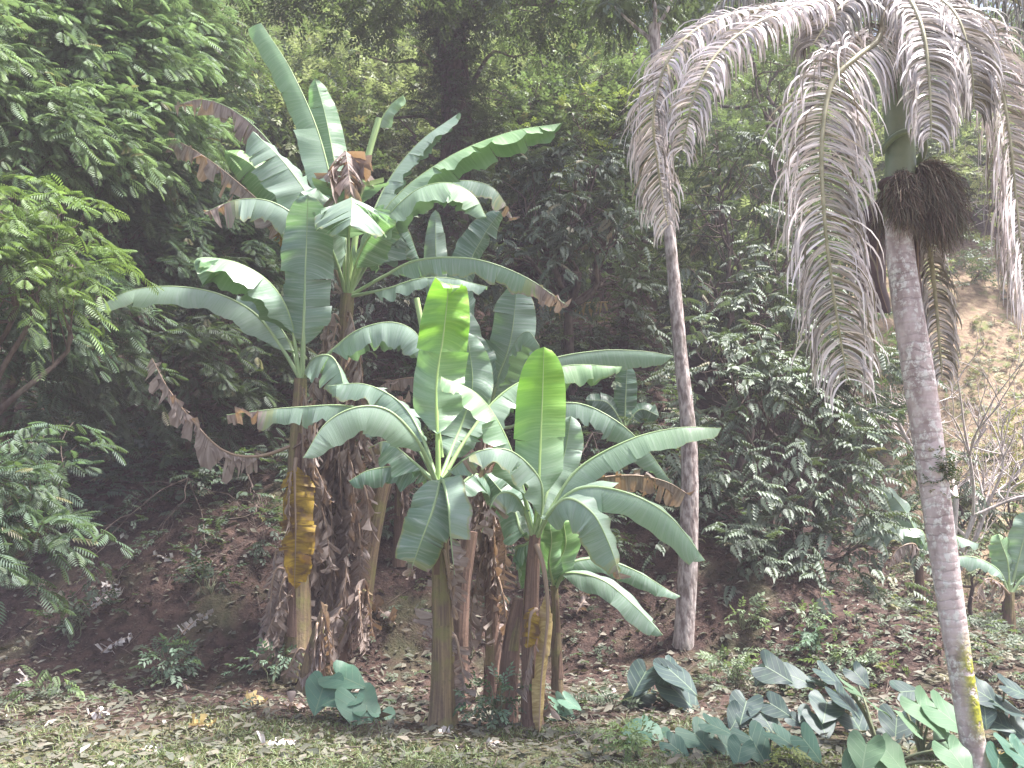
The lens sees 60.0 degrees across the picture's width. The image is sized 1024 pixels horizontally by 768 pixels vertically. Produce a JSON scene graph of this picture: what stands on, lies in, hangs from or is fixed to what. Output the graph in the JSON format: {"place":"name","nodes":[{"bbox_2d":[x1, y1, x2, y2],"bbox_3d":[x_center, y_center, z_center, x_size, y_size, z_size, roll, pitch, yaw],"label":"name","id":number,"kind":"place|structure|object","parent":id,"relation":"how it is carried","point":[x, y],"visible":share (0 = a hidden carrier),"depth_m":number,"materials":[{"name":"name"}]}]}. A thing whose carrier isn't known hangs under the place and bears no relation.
{"place":"outdoors","nodes":[
{"label":"outdoors","id":0,"kind":"place"},
{"bbox_2d":[0,688,1022,767],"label":"grass","id":1,"kind":"structure","parent":0,"point":[422,763],"depth_m":5.72,"materials":[{"name":"plant"}]},
{"bbox_2d":[0,14,1023,767],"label":"ground","id":2,"kind":"structure","parent":0,"point":[980,302],"depth_m":9.01,"materials":[{"name":"soil"}]},
{"bbox_2d":[16,669,29,686],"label":"fallen leaf","id":3,"kind":"object","parent":2,"relation":"on","point":[26,678],"visible":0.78,"depth_m":7.90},
{"bbox_2d":[3,665,84,706],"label":"seedling","id":4,"kind":"object","parent":2,"relation":"on","point":[46,674],"visible":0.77,"depth_m":7.39,"materials":[{"name":"green plant"}]},
{"bbox_2d":[0,421,133,634],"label":"feathery shrub","id":5,"kind":"object","parent":2,"relation":"on","point":[29,507],"visible":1,"depth_m":6.62,"materials":[{"name":"green plant"}]},
{"bbox_2d":[26,590,128,641],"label":"seedling","id":6,"kind":"object","parent":2,"relation":"on","point":[76,610],"visible":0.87,"depth_m":8.59,"materials":[{"name":"green plant"}]},
{"bbox_2d":[0,169,163,415],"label":"feathery tree","id":7,"kind":"object","parent":2,"relation":"on","point":[22,235],"visible":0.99,"depth_m":7.67,"materials":[{"name":"green plant"}]},
{"bbox_2d":[87,706,111,719],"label":"fallen leaf","id":8,"kind":"object","parent":2,"relation":"on","point":[93,715],"visible":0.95,"depth_m":6.71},
{"bbox_2d":[83,587,123,609],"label":"fallen leaf","id":9,"kind":"object","parent":2,"relation":"on","point":[98,602],"visible":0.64,"depth_m":8.81,"materials":[{"name":"plant"}]},
{"bbox_2d":[0,0,281,494],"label":"feathery tree","id":10,"kind":"object","parent":2,"relation":"on","point":[97,51],"visible":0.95,"depth_m":9.13,"materials":[{"name":"green plant"}]},
{"bbox_2d":[0,132,284,437],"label":"feathery tree","id":11,"kind":"object","parent":2,"relation":"on","point":[175,253],"visible":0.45,"depth_m":10.18,"materials":[{"name":"green plant"}]},
{"bbox_2d":[152,550,173,561],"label":"fallen leaf","id":12,"kind":"object","parent":2,"relation":"on","point":[160,556],"visible":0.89,"depth_m":9.21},
{"bbox_2d":[48,472,282,604],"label":"leafy shrub","id":13,"kind":"object","parent":2,"relation":"on","point":[122,508],"visible":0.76,"depth_m":9.22,"materials":[{"name":"green plant"}]},
{"bbox_2d":[129,627,204,687],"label":"seedling","id":14,"kind":"object","parent":2,"relation":"on","point":[171,670],"visible":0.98,"depth_m":7.70,"materials":[{"name":"teal plant"}]},
{"bbox_2d":[0,251,337,494],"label":"feathery shrub","id":15,"kind":"object","parent":2,"relation":"on","point":[216,333],"visible":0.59,"depth_m":9.90,"materials":[{"name":"green plant"}]},
{"bbox_2d":[177,609,213,634],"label":"fallen leaf","id":16,"kind":"object","parent":2,"relation":"on","point":[192,622],"visible":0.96,"depth_m":8.44,"materials":[{"name":"plant"}]},
{"bbox_2d":[188,714,216,730],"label":"fallen leaf","id":17,"kind":"object","parent":2,"relation":"on","point":[202,719],"visible":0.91,"depth_m":6.34,"materials":[{"name":"plant"}]},
{"bbox_2d":[164,544,247,594],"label":"seedling","id":18,"kind":"object","parent":2,"relation":"on","point":[204,575],"visible":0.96,"depth_m":8.75,"materials":[{"name":"green plant"}]},
{"bbox_2d":[161,414,283,540],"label":"leafy shrub","id":19,"kind":"object","parent":2,"relation":"on","point":[201,473],"visible":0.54,"depth_m":9.59,"materials":[{"name":"green plant"}]},
{"bbox_2d":[171,0,321,222],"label":"hillside tree","id":20,"kind":"object","parent":2,"relation":"on","point":[255,60],"visible":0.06,"depth_m":16.94,"materials":[{"name":"green plant"}]},
{"bbox_2d":[93,195,420,682],"bbox_3d":[-2.339,0.438,8.075,3.083,4.441,1.292,-4,-9,29],"label":"banana plant","id":21,"kind":"object","parent":2,"relation":"on","point":[263,309],"visible":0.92,"depth_m":8.07,"materials":[{"name":"green plant"}]},
{"bbox_2d":[221,638,303,684],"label":"seedling","id":22,"kind":"object","parent":2,"relation":"on","point":[275,671],"visible":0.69,"depth_m":7.73,"materials":[{"name":"teal plant"}]},
{"bbox_2d":[257,731,301,746],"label":"fallen leaf","id":23,"kind":"object","parent":2,"relation":"on","point":[262,738],"visible":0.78,"depth_m":5.81,"materials":[{"name":"plant"}]},
{"bbox_2d":[280,691,309,711],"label":"fallen leaf","id":24,"kind":"object","parent":2,"relation":"on","point":[291,695],"visible":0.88,"depth_m":6.97,"materials":[{"name":"plant"}]},
{"bbox_2d":[281,602,333,694],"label":"dead banana plant","id":25,"kind":"object","parent":2,"relation":"on","point":[312,660],"visible":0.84,"depth_m":7.62,"materials":[{"name":"brown plant"}]},
{"bbox_2d":[218,0,407,79],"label":"hillside tree","id":26,"kind":"object","parent":2,"relation":"on","point":[280,27],"visible":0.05,"depth_m":19.41,"materials":[{"name":"green plant"}]},
{"bbox_2d":[321,579,374,675],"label":"dead banana plant","id":27,"kind":"object","parent":2,"relation":"on","point":[344,626],"visible":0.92,"depth_m":8.02,"materials":[{"name":"brown plant"}]},
{"bbox_2d":[305,660,395,725],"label":"taro plant","id":28,"kind":"object","parent":2,"relation":"on","point":[338,686],"visible":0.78,"depth_m":6.61,"materials":[{"name":"teal plant"}]},
{"bbox_2d":[269,0,437,181],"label":"hillside tree","id":29,"kind":"object","parent":2,"relation":"on","point":[379,90],"visible":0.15,"depth_m":17.35,"materials":[{"name":"green plant"}]},
{"bbox_2d":[165,23,570,654],"bbox_3d":[-1.559,-0.583,8.709,4.262,6.506,1.653,-1,-8,10],"label":"banana plant","id":30,"kind":"object","parent":2,"relation":"on","point":[277,183],"visible":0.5,"depth_m":8.70,"materials":[{"name":"green plant"}]},
{"bbox_2d":[356,483,391,626],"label":"dead banana plant","id":31,"kind":"object","parent":2,"relation":"on","point":[380,498],"visible":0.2,"depth_m":8.77,"materials":[{"name":"plant"}]},
{"bbox_2d":[372,594,396,624],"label":"fallen leaf","id":32,"kind":"object","parent":2,"relation":"on","point":[378,602],"visible":0.62,"depth_m":8.74,"materials":[{"name":"plant"}]},
{"bbox_2d":[343,126,426,239],"bbox_3d":[-2.195,-3.541,15.741,3.004,2.544,2.328,-5,-9,34],"label":"hillside tree","id":33,"kind":"object","parent":2,"relation":"on","point":[383,165],"visible":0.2,"depth_m":15.74,"materials":[{"name":"green plant"}]},
{"bbox_2d":[364,391,422,566],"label":"dead banana plant","id":34,"kind":"object","parent":2,"relation":"on","point":[402,499],"visible":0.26,"depth_m":9.44,"materials":[{"name":"brown plant"}]},
{"bbox_2d":[0,265,796,604],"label":"undergrowth","id":35,"kind":"object","parent":2,"relation":"on","point":[142,445],"visible":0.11,"depth_m":10.84,"materials":[{"name":"green plant"}]},
{"bbox_2d":[239,234,601,403],"bbox_3d":[-1.149,-0.937,12.260,5.051,2.467,2.591,0,-8,0],"label":"leafy shrub","id":36,"kind":"object","parent":2,"relation":"on","point":[405,302],"visible":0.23,"depth_m":12.19,"materials":[{"name":"green plant"}]},
{"bbox_2d":[227,277,621,729],"bbox_3d":[-0.745,0.864,6.725,3.262,3.314,1.466,0,-8,0],"label":"banana plant","id":37,"kind":"object","parent":2,"relation":"on","point":[440,512],"visible":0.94,"depth_m":6.71,"materials":[{"name":"green plant"}]},
{"bbox_2d":[354,334,515,504],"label":"leafy shrub","id":38,"kind":"object","parent":2,"relation":"on","point":[372,365],"visible":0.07,"depth_m":11.35,"materials":[{"name":"green plant"}]},
{"bbox_2d":[433,726,461,736],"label":"fallen leaf","id":39,"kind":"object","parent":2,"relation":"on","point":[444,730],"visible":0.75,"depth_m":6.04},
{"bbox_2d":[453,531,477,713],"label":"dead banana plant","id":40,"kind":"object","parent":2,"relation":"on","point":[461,627],"visible":0.37,"depth_m":7.07,"materials":[{"name":"plant"}]},
{"bbox_2d":[152,0,811,330],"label":"vine covered tree","id":41,"kind":"object","parent":2,"relation":"on","point":[448,23],"visible":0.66,"depth_m":13.65,"materials":[{"name":"green plant"}]},
{"bbox_2d":[449,442,516,702],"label":"dead banana plant","id":42,"kind":"object","parent":2,"relation":"on","point":[489,562],"visible":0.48,"depth_m":7.46,"materials":[{"name":"brown plant"}]},
{"bbox_2d":[453,662,531,730],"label":"seedling","id":43,"kind":"object","parent":2,"relation":"on","point":[495,712],"visible":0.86,"depth_m":6.29,"materials":[{"name":"teal plant"}]},
{"bbox_2d":[494,597,522,725],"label":"dead banana plant","id":44,"kind":"object","parent":2,"relation":"on","point":[510,653],"visible":0.71,"depth_m":6.49,"materials":[{"name":"plant"}]},
{"bbox_2d":[0,302,1023,767],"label":"leaf litter","id":45,"kind":"object","parent":2,"relation":"on","point":[342,740],"visible":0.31,"depth_m":6.77,"materials":[{"name":"plant"}]},
{"bbox_2d":[242,690,267,706],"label":"fallen leaf","id":46,"kind":"object","parent":45,"relation":"on","point":[250,695],"visible":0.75,"depth_m":7.13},
{"bbox_2d":[0,310,1023,716],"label":"ground cover","id":47,"kind":"object","parent":2,"relation":"on","point":[992,628],"visible":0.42,"depth_m":8.12,"materials":[{"name":"plant"}]},
{"bbox_2d":[1,0,1023,455],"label":"wood","id":48,"kind":"object","parent":2,"relation":"on","point":[337,70],"visible":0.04,"depth_m":16.16,"materials":[{"name":"green plant"}]},
{"bbox_2d":[1,0,1023,437],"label":"wood","id":49,"kind":"object","parent":2,"relation":"on","point":[557,114],"visible":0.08,"depth_m":16.17,"materials":[{"name":"green plant"}]},
{"bbox_2d":[11,0,1022,460],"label":"wood","id":50,"kind":"object","parent":2,"relation":"on","point":[371,66],"visible":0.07,"depth_m":16.25,"materials":[{"name":"green plant"}]},
{"bbox_2d":[368,210,672,557],"bbox_3d":[-0.011,-0.092,9.785,3.528,4.011,0.950,-2,-8,11],"label":"banana plant","id":51,"kind":"object","parent":2,"relation":"on","point":[512,336],"visible":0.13,"depth_m":9.97,"materials":[{"name":"green plant"}]},
{"bbox_2d":[494,6,595,213],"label":"yellow green bush","id":52,"kind":"object","parent":2,"relation":"on","point":[556,81],"visible":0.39,"depth_m":16.39,"materials":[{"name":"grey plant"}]},
{"bbox_2d":[545,691,580,720],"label":"taro plant","id":53,"kind":"object","parent":2,"relation":"on","point":[568,701],"visible":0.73,"depth_m":6.70,"materials":[{"name":"teal plant"}]},
{"bbox_2d":[470,4,664,217],"bbox_3d":[0.619,-5.397,16.586,5.025,5.204,3.155,6,-10,-37],"label":"hillside tree","id":54,"kind":"object","parent":2,"relation":"on","point":[517,123],"visible":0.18,"depth_m":16.32,"materials":[{"name":"green plant"}]},
{"bbox_2d":[447,116,702,401],"bbox_3d":[0.711,-1.553,11.895,3.718,3.886,3.123,0,-8,0],"label":"compound leaved tree","id":55,"kind":"object","parent":2,"relation":"on","point":[565,237],"visible":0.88,"depth_m":11.76,"materials":[{"name":"green plant"}]},
{"bbox_2d":[439,347,720,730],"bbox_3d":[0.515,1.089,6.438,2.050,2.769,0.894,-1,-8,6],"label":"banana plant","id":56,"kind":"object","parent":2,"relation":"on","point":[541,463],"visible":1,"depth_m":6.43,"materials":[{"name":"green plant"}]},
{"bbox_2d":[572,593,589,614],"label":"fallen leaf","id":57,"kind":"object","parent":2,"relation":"on","point":[583,598],"visible":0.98,"depth_m":9.33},
{"bbox_2d":[505,411,680,565],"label":"leafy shrub","id":58,"kind":"object","parent":2,"relation":"on","point":[591,437],"visible":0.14,"depth_m":10.84,"materials":[{"name":"green plant"}]},
{"bbox_2d":[522,76,679,279],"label":"yellow green bush","id":59,"kind":"object","parent":2,"relation":"on","point":[585,131],"visible":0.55,"depth_m":15.20,"materials":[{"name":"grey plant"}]},
{"bbox_2d":[540,520,679,696],"bbox_3d":[0.782,1.807,7.015,1.144,1.574,0.458,0,-8,0],"label":"banana sucker","id":60,"kind":"object","parent":2,"relation":"on","point":[560,549],"visible":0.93,"depth_m":7.02,"materials":[{"name":"green plant"}]},
{"bbox_2d":[538,251,699,427],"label":"leafy bush","id":61,"kind":"object","parent":2,"relation":"on","point":[555,345],"visible":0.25,"depth_m":12.16,"materials":[{"name":"green plant"}]},
{"bbox_2d":[585,368,658,469],"bbox_3d":[1.403,0.423,11.290,0.937,1.338,0.221,0,-8,0],"label":"banana sucker","id":62,"kind":"object","parent":2,"relation":"on","point":[622,402],"visible":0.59,"depth_m":11.29,"materials":[{"name":"green plant"}]},
{"bbox_2d":[588,708,667,766],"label":"seedling","id":63,"kind":"object","parent":2,"relation":"on","point":[638,738],"visible":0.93,"depth_m":5.47,"materials":[{"name":"green plant"}]},
{"bbox_2d":[542,189,722,352],"bbox_3d":[1.773,-1.590,13.281,2.391,2.804,1.954,7,-11,-43],"label":"dark tree","id":64,"kind":"object","parent":2,"relation":"on","point":[624,316],"visible":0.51,"depth_m":13.26,"materials":[{"name":"green plant"}]},
{"bbox_2d":[535,301,607,317],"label":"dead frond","id":65,"kind":"object","parent":64,"relation":"attached to","point":[591,310],"visible":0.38,"depth_m":12.53,"materials":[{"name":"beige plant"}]},
{"bbox_2d":[619,714,669,742],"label":"taro plant","id":66,"kind":"object","parent":2,"relation":"on","point":[657,730],"visible":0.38,"depth_m":6.02,"materials":[{"name":"teal plant"}]},
{"bbox_2d":[559,12,752,269],"bbox_3d":[2.639,-5.087,16.567,3.110,5.821,3.248,4,-9,-25],"label":"hillside tree","id":67,"kind":"object","parent":2,"relation":"on","point":[633,60],"visible":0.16,"depth_m":16.60,"materials":[{"name":"green plant"}]},
{"bbox_2d":[622,655,699,711],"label":"taro plant","id":68,"kind":"object","parent":2,"relation":"on","point":[669,678],"visible":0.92,"depth_m":7.17,"materials":[{"name":"green plant"}]},
{"bbox_2d":[558,0,766,649],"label":"slim tree","id":69,"kind":"object","parent":2,"relation":"on","point":[684,625],"visible":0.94,"depth_m":9.13,"materials":[{"name":"grey plant"}]},
{"bbox_2d":[659,713,730,756],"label":"taro plant","id":70,"kind":"object","parent":2,"relation":"on","point":[701,735],"visible":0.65,"depth_m":5.68,"materials":[{"name":"teal plant"}]},
{"bbox_2d":[695,632,764,687],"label":"seedling","id":71,"kind":"object","parent":2,"relation":"on","point":[712,659],"visible":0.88,"depth_m":7.94,"materials":[{"name":"green plant"}]},
{"bbox_2d":[723,591,775,630],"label":"seedling","id":72,"kind":"object","parent":2,"relation":"on","point":[743,623],"visible":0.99,"depth_m":8.71,"materials":[{"name":"green plant"}]},
{"bbox_2d":[631,100,871,499],"bbox_3d":[3.513,-1.372,13.498,3.509,6.374,3.529,-5,-9,31],"label":"dark tree","id":73,"kind":"object","parent":2,"relation":"on","point":[751,281],"visible":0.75,"depth_m":13.64,"materials":[{"name":"green plant"}]},
{"bbox_2d":[727,689,790,732],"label":"taro plant","id":74,"kind":"object","parent":2,"relation":"on","point":[742,711],"visible":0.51,"depth_m":6.44,"materials":[{"name":"green plant"}]},
{"bbox_2d":[605,0,935,325],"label":"hillside tree","id":75,"kind":"object","parent":2,"relation":"on","point":[765,117],"visible":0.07,"depth_m":18.93,"materials":[{"name":"green plant"}]},
{"bbox_2d":[727,720,821,767],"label":"taro plant","id":76,"kind":"object","parent":2,"relation":"on","point":[753,744],"visible":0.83,"depth_m":5.50,"materials":[{"name":"teal plant"}]},
{"bbox_2d":[642,292,946,547],"bbox_3d":[3.336,0.991,10.700,3.664,4.120,2.875,0,-8,0],"label":"compound leaved shrub","id":77,"kind":"object","parent":2,"relation":"on","point":[769,402],"visible":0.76,"depth_m":10.41,"materials":[{"name":"green plant"}]},
{"bbox_2d":[751,649,842,693],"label":"taro plant","id":78,"kind":"object","parent":2,"relation":"on","point":[772,668],"visible":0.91,"depth_m":7.59,"materials":[{"name":"green plant"}]},
{"bbox_2d":[763,745,832,767],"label":"seedling","id":79,"kind":"object","parent":2,"relation":"on","point":[798,761],"visible":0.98,"depth_m":5.37,"materials":[{"name":"green plant"}]},
{"bbox_2d":[641,401,964,621],"bbox_3d":[3.287,1.480,9.939,4.005,2.678,2.572,2,-8,-14],"label":"compound leaved shrub","id":80,"kind":"object","parent":2,"relation":"on","point":[823,520],"visible":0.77,"depth_m":9.59,"materials":[{"name":"green plant"}]},
{"bbox_2d":[684,14,941,356],"bbox_3d":[5.417,-3.676,16.526,4.613,7.745,3.176,0,-8,0],"label":"hillside tree","id":81,"kind":"object","parent":2,"relation":"on","point":[781,62],"visible":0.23,"depth_m":16.94,"materials":[{"name":"green plant"}]},
{"bbox_2d":[790,621,835,660],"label":"seedling","id":82,"kind":"object","parent":2,"relation":"on","point":[811,640],"visible":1,"depth_m":8.27,"materials":[{"name":"teal plant"}]},
{"bbox_2d":[778,590,853,630],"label":"seedling","id":83,"kind":"object","parent":2,"relation":"on","point":[809,622],"visible":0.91,"depth_m":8.54,"materials":[{"name":"green plant"}]},
{"bbox_2d":[619,0,1023,767],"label":"palm tree","id":84,"kind":"object","parent":2,"relation":"on","point":[907,218],"visible":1,"depth_m":5.42,"materials":[{"name":"grey plant"}]},
{"bbox_2d":[916,446,964,498],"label":"clinging vine","id":85,"kind":"object","parent":84,"relation":"attached to","point":[943,467],"visible":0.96,"depth_m":5.47,"materials":[{"name":"green plant"}]},
{"bbox_2d":[784,681,869,738],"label":"taro plant","id":86,"kind":"object","parent":2,"relation":"on","point":[826,716],"visible":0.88,"depth_m":6.36,"materials":[{"name":"green plant"}]},
{"bbox_2d":[799,628,901,675],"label":"seedling","id":87,"kind":"object","parent":2,"relation":"on","point":[844,660],"visible":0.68,"depth_m":7.85,"materials":[{"name":"green plant"}]},
{"bbox_2d":[836,661,891,736],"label":"taro plant","id":88,"kind":"object","parent":2,"relation":"on","point":[858,675],"visible":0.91,"depth_m":6.32,"materials":[{"name":"green plant"}]},
{"bbox_2d":[876,703,915,743],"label":"taro plant","id":89,"kind":"object","parent":2,"relation":"on","point":[897,727],"visible":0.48,"depth_m":6.17,"materials":[{"name":"green plant"}]},
{"bbox_2d":[842,730,972,767],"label":"taro plant","id":90,"kind":"object","parent":2,"relation":"on","point":[881,751],"visible":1,"depth_m":5.20,"materials":[{"name":"green plant"}]},
{"bbox_2d":[795,319,1023,571],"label":"bare shrub","id":91,"kind":"object","parent":2,"relation":"on","point":[984,512],"visible":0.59,"depth_m":10.68,"materials":[{"name":"plant"}]},
{"bbox_2d":[851,486,978,609],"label":"banana plant","id":92,"kind":"object","parent":2,"relation":"on","point":[914,539],"visible":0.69,"depth_m":10.02,"materials":[{"name":"green plant"}]},
{"bbox_2d":[889,680,958,758],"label":"taro plant","id":93,"kind":"object","parent":2,"relation":"on","point":[936,714],"visible":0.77,"depth_m":5.73,"materials":[{"name":"green plant"}]},
{"bbox_2d":[824,0,1023,169],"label":"hillside tree","id":94,"kind":"object","parent":2,"relation":"on","point":[874,116],"visible":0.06,"depth_m":17.73,"materials":[{"name":"green plant"}]},
{"bbox_2d":[867,262,1023,598],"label":"dry tufts","id":95,"kind":"object","parent":2,"relation":"on","point":[1016,394],"visible":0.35,"depth_m":16.12,"materials":[{"name":"beige plant"}]},
{"bbox_2d":[878,437,1023,571],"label":"compound leaved shrub","id":96,"kind":"object","parent":2,"relation":"on","point":[964,505],"visible":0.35,"depth_m":11.20,"materials":[{"name":"green plant"}]},
{"bbox_2d":[885,494,1023,624],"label":"leafy bush","id":97,"kind":"object","parent":2,"relation":"on","point":[971,593],"visible":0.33,"depth_m":10.64,"materials":[{"name":"green plant"}]},
{"bbox_2d":[916,86,1023,263],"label":"hillside tree","id":98,"kind":"object","parent":2,"relation":"on","point":[956,160],"visible":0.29,"depth_m":15.24,"materials":[{"name":"green plant"}]},
{"bbox_2d":[923,224,1023,299],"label":"hillside tree","id":99,"kind":"object","parent":2,"relation":"on","point":[984,271],"visible":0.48,"depth_m":19.45,"materials":[{"name":"green plant"}]},
{"bbox_2d":[974,662,997,679],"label":"fallen leaf","id":100,"kind":"object","parent":2,"relation":"on","point":[987,671],"visible":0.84,"depth_m":7.41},
{"bbox_2d":[951,407,1023,615],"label":"leafy bush","id":101,"kind":"object","parent":2,"relation":"on","point":[1001,482],"visible":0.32,"depth_m":11.86,"materials":[{"name":"green plant"}]},
{"bbox_2d":[959,512,1023,641],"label":"banana plant","id":102,"kind":"object","parent":2,"relation":"on","point":[1006,566],"visible":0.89,"depth_m":9.03,"materials":[{"name":"green plant"}]},
{"bbox_2d":[975,673,1023,742],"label":"taro plant","id":103,"kind":"object","parent":2,"relation":"on","point":[996,710],"visible":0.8,"depth_m":6.00,"materials":[{"name":"green plant"}]},
{"bbox_2d":[985,732,1023,767],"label":"taro plant","id":104,"kind":"object","parent":2,"relation":"on","point":[1012,756],"visible":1,"depth_m":5.29,"materials":[{"name":"teal plant"}]},
{"bbox_2d":[595,0,1022,50],"label":"sky","id":105,"kind":"structure","parent":0,"point":[972,0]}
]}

